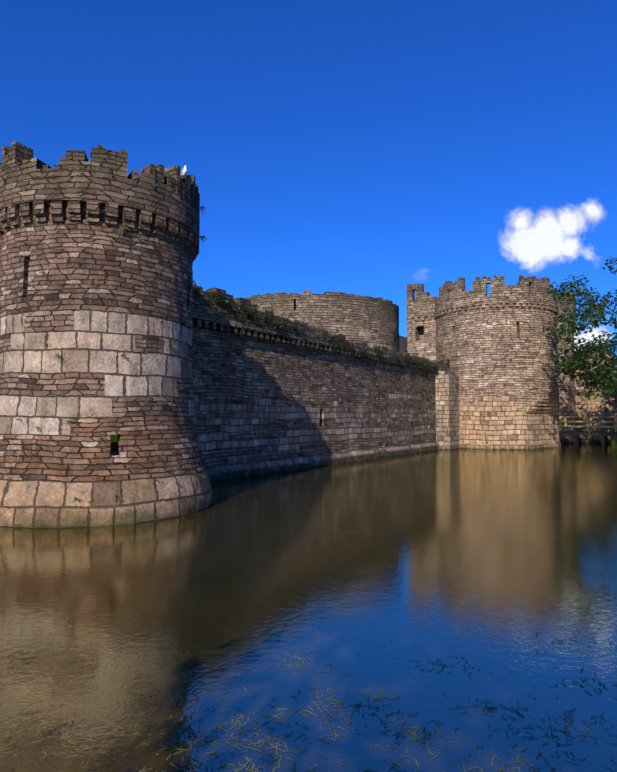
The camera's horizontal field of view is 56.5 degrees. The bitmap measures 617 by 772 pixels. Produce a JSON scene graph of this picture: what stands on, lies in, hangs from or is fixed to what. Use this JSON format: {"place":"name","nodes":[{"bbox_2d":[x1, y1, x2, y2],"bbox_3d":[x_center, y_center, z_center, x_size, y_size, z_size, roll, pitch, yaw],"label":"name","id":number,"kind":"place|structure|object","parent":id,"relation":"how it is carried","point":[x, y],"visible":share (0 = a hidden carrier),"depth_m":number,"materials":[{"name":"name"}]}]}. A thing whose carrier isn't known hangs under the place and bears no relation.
{"place":"outdoors","nodes":[
{"label":"outdoors","id":0,"kind":"place"},
{"bbox_2d":[182,165,186,174],"bbox_3d":[-3.426,-5.911,15.843,0.139,0.291,0.254,2,-4,-33],"label":"bird","id":1,"kind":"object","parent":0,"point":[184,171],"visible":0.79,"depth_m":15.76},
{"bbox_2d":[118,206,432,465],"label":"plants","id":2,"kind":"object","parent":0,"point":[122,226],"depth_m":16.71,"materials":[{"name":"green plant"}]},
{"bbox_2d":[0,443,616,771],"bbox_3d":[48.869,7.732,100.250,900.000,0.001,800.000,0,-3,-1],"label":"water","id":3,"kind":"structure","parent":0,"point":[388,554],"depth_m":6.91,"materials":[{"name":"brown liquid"}]},
{"bbox_2d":[0,141,212,527],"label":"tower","id":4,"kind":"structure","parent":3,"relation":"in","point":[96,300],"depth_m":13.79,"materials":[{"name":"stone"}]},
{"bbox_2d":[110,435,117,441],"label":"plant","id":5,"kind":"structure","parent":4,"relation":"attached to","point":[113,438],"depth_m":13.96,"materials":[{"name":"green plant"}]},
{"bbox_2d":[1,167,520,504],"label":"wall ferns","id":6,"kind":"object","parent":4,"relation":"attached to","point":[59,356],"depth_m":14.00,"materials":[{"name":"green plant"}]},
{"bbox_2d":[121,285,449,481],"bbox_3d":[1.704,0.692,32.189,2.070,8.160,33.000,-2,-4,32],"label":"curtain","id":7,"kind":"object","parent":3,"relation":"in","point":[247,413],"visible":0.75,"depth_m":26.81,"materials":[{"name":"stone"}]},
{"bbox_2d":[193,280,438,370],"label":"parapet weeds","id":8,"kind":"object","parent":7,"relation":"on","point":[277,326],"visible":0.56,"depth_m":25.87,"materials":[{"name":"green plant"}]},
{"bbox_2d":[11,525,616,771],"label":"pond weed","id":9,"kind":"object","parent":3,"relation":"on","point":[274,758],"visible":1,"depth_m":4.53,"materials":[{"name":"green plant"}]},
{"bbox_2d":[559,431,616,445],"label":"bridge deck","id":10,"kind":"structure","parent":3,"relation":"in","point":[577,434],"depth_m":48.47,"materials":[{"name":"brown wood"}]},
{"bbox_2d":[559,416,616,431],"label":"bridge rails","id":11,"kind":"object","parent":10,"relation":"on","point":[587,422],"visible":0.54,"depth_m":48.15,"materials":[{"name":"brown wood"}]},
{"bbox_2d":[0,0,616,357],"label":"sky","id":12,"kind":"structure","parent":0,"point":[372,148],"materials":[{"name":"blue"}]},
{"bbox_2d":[406,283,452,360],"bbox_3d":[11.877,-1.762,51.256,3.650,13.850,7.340,-2,-4,32],"label":"turret","id":13,"kind":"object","parent":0,"point":[421,328],"depth_m":48.78,"materials":[{"name":"stone"}]},
{"bbox_2d":[502,202,602,268],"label":"cloud","id":14,"kind":"structure","parent":0,"point":[542,239],"depth_m":1341.79,"materials":[{"name":"white"}]},
{"bbox_2d":[574,326,610,351],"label":"cloud","id":15,"kind":"structure","parent":0,"point":[596,332],"depth_m":2248.37,"materials":[{"name":"white"}]},
{"bbox_2d":[611,435,616,448],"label":"bank","id":16,"kind":"structure","parent":0,"point":[613,442],"depth_m":43.60,"materials":[{"name":"green plant"}]},
{"bbox_2d":[543,256,616,398],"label":"tree","id":17,"kind":"object","parent":16,"relation":"on","point":[591,349],"depth_m":39.51,"materials":[{"name":"green plant"}]},
{"bbox_2d":[575,348,616,442],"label":"stone wall","id":18,"kind":"structure","parent":16,"relation":"on","point":[603,405],"depth_m":53.12,"materials":[{"name":"stone"}]},
{"label":"ward ground","id":19,"kind":"structure","parent":0,"visible":0},
{"bbox_2d":[244,290,398,351],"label":"tower","id":20,"kind":"structure","parent":19,"relation":"on","point":[372,322],"depth_m":46.67,"materials":[{"name":"stone"}]},
{"bbox_2d":[399,335,406,352],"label":"curtain","id":21,"kind":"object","parent":19,"relation":"on","point":[402,343],"depth_m":67.77,"materials":[{"name":"stone"}]},
{"bbox_2d":[434,275,560,449],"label":"gate tower","id":22,"kind":"structure","parent":19,"relation":"on","point":[509,390],"depth_m":43.43,"materials":[{"name":"stone"}]},
{"bbox_2d":[435,368,459,449],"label":"buttress","id":23,"kind":"structure","parent":22,"relation":"attached to","point":[447,407],"depth_m":42.99,"materials":[{"name":"stone"}]},
{"bbox_2d":[557,292,576,443],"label":"gate tower","id":24,"kind":"structure","parent":19,"relation":"on","point":[566,397],"depth_m":52.66,"materials":[{"name":"stone"}]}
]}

